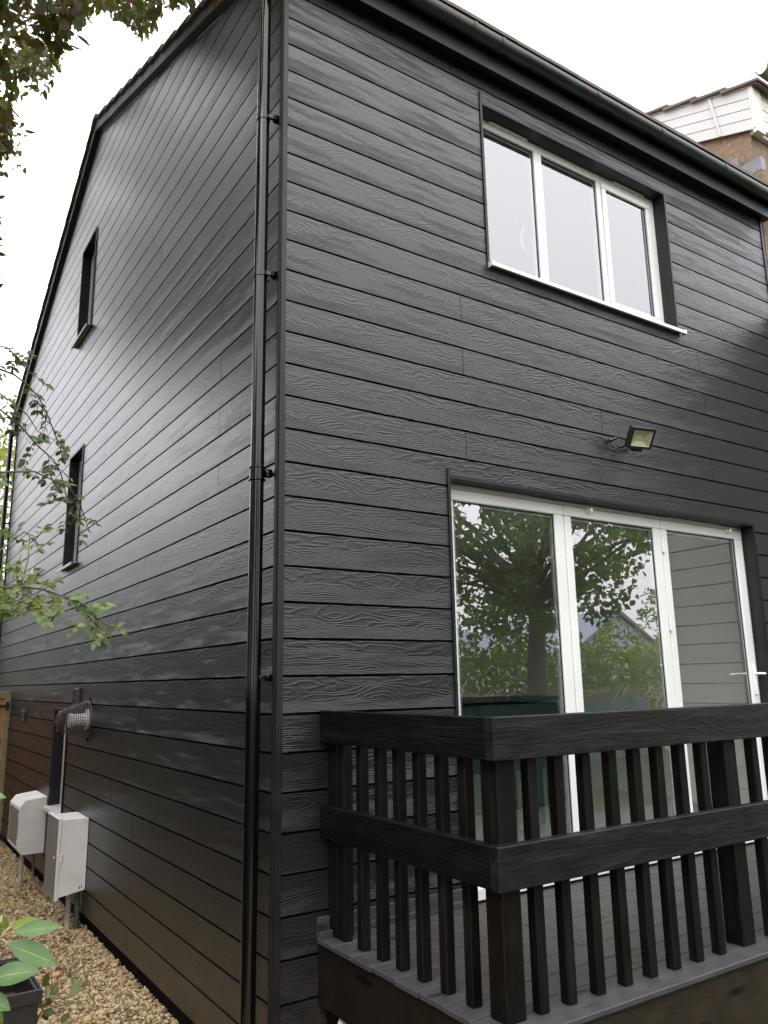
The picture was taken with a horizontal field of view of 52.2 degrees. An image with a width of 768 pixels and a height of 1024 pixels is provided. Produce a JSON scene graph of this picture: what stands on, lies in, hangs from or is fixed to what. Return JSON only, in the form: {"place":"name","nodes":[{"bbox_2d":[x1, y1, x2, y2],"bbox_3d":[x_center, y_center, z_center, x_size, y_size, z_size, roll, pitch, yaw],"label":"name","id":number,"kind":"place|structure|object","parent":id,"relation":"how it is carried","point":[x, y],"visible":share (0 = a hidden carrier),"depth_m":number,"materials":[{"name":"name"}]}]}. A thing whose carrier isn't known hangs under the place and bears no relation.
{"place":"outdoors","nodes":[
{"label":"outdoors","id":0,"kind":"place"},
{"bbox_2d":[42,708,67,813],"bbox_3d":[-3.111,2.403,7.618,0.215,0.969,0.650,7,-15,-33],"label":"pipe","id":1,"kind":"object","parent":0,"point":[58,763],"depth_m":7.80,"materials":[{"name":"black plastic"}]},
{"bbox_2d":[0,846,172,1023],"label":"path","id":2,"kind":"structure","parent":0,"point":[113,1014],"depth_m":5.31,"materials":[{"name":"beige gravel"}]},
{"bbox_2d":[0,957,42,1023],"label":"planter","id":3,"kind":"object","parent":2,"relation":"on","point":[24,998],"visible":0.55,"depth_m":3.39,"materials":[{"name":"black plastic"}]},
{"bbox_2d":[0,793,60,1023],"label":"rhododendron","id":4,"kind":"object","parent":3,"relation":"in","point":[30,954],"visible":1,"depth_m":2.09,"materials":[{"name":"green plant"}]},
{"bbox_2d":[0,840,177,1023],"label":"gravel","id":5,"kind":"structure","parent":2,"relation":"on","point":[100,950],"depth_m":5.48,"materials":[{"name":"beige gravel"}]},
{"bbox_2d":[37,965,81,1022],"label":"sapling","id":6,"kind":"object","parent":5,"relation":"on","point":[51,991],"visible":0.84,"depth_m":3.75,"materials":[{"name":"green plant"}]},
{"bbox_2d":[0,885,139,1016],"bbox_3d":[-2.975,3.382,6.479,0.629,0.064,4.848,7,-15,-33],"label":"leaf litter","id":7,"kind":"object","parent":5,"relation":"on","point":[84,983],"visible":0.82,"depth_m":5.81,"materials":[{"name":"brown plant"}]},
{"bbox_2d":[0,0,767,578],"label":"sky","id":8,"kind":"structure","parent":0,"point":[648,54],"materials":[{"name":"white"}]},
{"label":"ground","id":9,"kind":"structure","parent":0,"visible":0},
{"bbox_2d":[0,552,5,619],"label":"background tree","id":10,"kind":"object","parent":9,"relation":"on","point":[2,581],"visible":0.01,"depth_m":13.43,"materials":[{"name":"green plant"}]},
{"bbox_2d":[0,391,18,577],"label":"background tree","id":11,"kind":"object","parent":9,"relation":"on","point":[3,453],"visible":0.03,"depth_m":15.60,"materials":[{"name":"green plant"}]},
{"bbox_2d":[0,345,129,650],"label":"rose bush","id":12,"kind":"object","parent":9,"relation":"on","point":[6,612],"visible":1,"depth_m":3.26,"materials":[{"name":"green plant"}]},
{"bbox_2d":[0,0,217,305],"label":"plum tree","id":13,"kind":"object","parent":9,"relation":"on","point":[60,19],"visible":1,"depth_m":5.33,"materials":[{"name":"green plant"}]},
{"bbox_2d":[0,0,767,1023],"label":"house","id":14,"kind":"structure","parent":9,"relation":"on","point":[370,338],"depth_m":5.33,"materials":[{"name":"black"}]},
{"bbox_2d":[0,691,10,822],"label":"side gate","id":15,"kind":"structure","parent":14,"relation":"attached to","point":[5,709],"depth_m":10.11,"materials":[{"name":"brown wood"}]},
{"bbox_2d":[7,790,49,898],"bbox_3d":[-3.451,3.252,7.655,0.252,0.880,1.180,7,-15,-33],"label":"meter box","id":16,"kind":"object","parent":14,"relation":"attached to","point":[26,825],"visible":0.91,"depth_m":7.72,"materials":[{"name":"plastic"}]},
{"bbox_2d":[8,804,18,845],"bbox_3d":[-3.720,3.134,7.869,0.003,0.330,0.510,7,-15,-33],"label":"door","id":17,"kind":"structure","parent":16,"relation":"in","point":[13,817],"depth_m":7.86,"materials":[{"name":"plastic"}]},
{"bbox_2d":[43,812,88,929],"bbox_3d":[-2.627,2.960,6.438,0.246,0.905,0.430,7,-15,-33],"label":"meter box","id":18,"kind":"object","parent":14,"relation":"attached to","point":[65,856],"visible":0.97,"depth_m":6.33,"materials":[{"name":"plastic"}]},
{"bbox_2d":[43,814,58,900],"bbox_3d":[-2.721,2.808,6.407,0.004,0.603,0.402,7,-15,-33],"label":"door panel","id":19,"kind":"structure","parent":18,"relation":"in","point":[53,823],"depth_m":6.39,"materials":[{"name":"plastic"}]},
{"bbox_2d":[49,812,62,901],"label":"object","id":20,"kind":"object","parent":18,"relation":"in","point":[59,818],"depth_m":6.26,"materials":[{"name":"plastic"}]},
{"bbox_2d":[56,444,83,572],"bbox_3d":[-3.210,-0.024,8.230,0.215,1.264,0.690,7,-15,-33],"label":"window","id":21,"kind":"structure","parent":14,"relation":"in","point":[75,470],"depth_m":8.43,"materials":[{"name":"black plastic"}]},
{"bbox_2d":[55,697,91,741],"bbox_3d":[-2.669,1.780,6.715,0.266,0.370,0.321,7,-15,-33],"label":"flue guard","id":22,"kind":"object","parent":14,"relation":"attached to","point":[80,718],"visible":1,"depth_m":6.68,"materials":[{"name":"grey metal"}]},
{"bbox_2d":[71,226,97,348],"bbox_3d":[-3.290,-2.498,8.822,0.215,1.214,0.720,7,-15,-33],"label":"window","id":23,"kind":"structure","parent":14,"relation":"in","point":[88,269],"depth_m":9.05,"materials":[{"name":"black plastic"}]},
{"bbox_2d":[462,695,565,813],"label":"kitchen island","id":24,"kind":"structure","parent":14,"relation":"on","point":[497,706],"depth_m":7.05,"materials":[{"name":"teal"}]},
{"bbox_2d":[479,90,686,335],"bbox_3d":[1.475,-2.154,5.949,2.042,1.351,0.277,7,-15,-33],"label":"window","id":25,"kind":"structure","parent":14,"relation":"in","point":[501,127],"depth_m":6.08,"materials":[{"name":"white plastic"}]},
{"bbox_2d":[447,467,767,900],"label":"bifold door","id":26,"kind":"structure","parent":14,"relation":"in","point":[463,491],"depth_m":5.48,"materials":[{"name":"white plastic"}]},
{"bbox_2d":[606,425,655,451],"bbox_3d":[1.750,-0.510,5.513,0.303,0.172,0.226,7,-15,-33],"label":"floodlight","id":27,"kind":"object","parent":14,"relation":"attached to","point":[638,438],"visible":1,"depth_m":5.51,"materials":[{"name":"black metal"}]},
{"bbox_2d":[317,844,767,1023],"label":"deck","id":28,"kind":"structure","parent":9,"relation":"on","point":[357,986],"depth_m":3.29,"materials":[{"name":"grey wood"}]},
{"bbox_2d":[320,703,767,1023],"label":"deck railing","id":29,"kind":"object","parent":28,"relation":"on","point":[501,864],"visible":1,"depth_m":3.17,"materials":[{"name":"black wood"}]},
{"bbox_2d":[645,63,767,266],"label":"neighbouring house","id":30,"kind":"structure","parent":9,"relation":"on","point":[730,124],"depth_m":7.80,"materials":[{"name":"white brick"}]}
]}

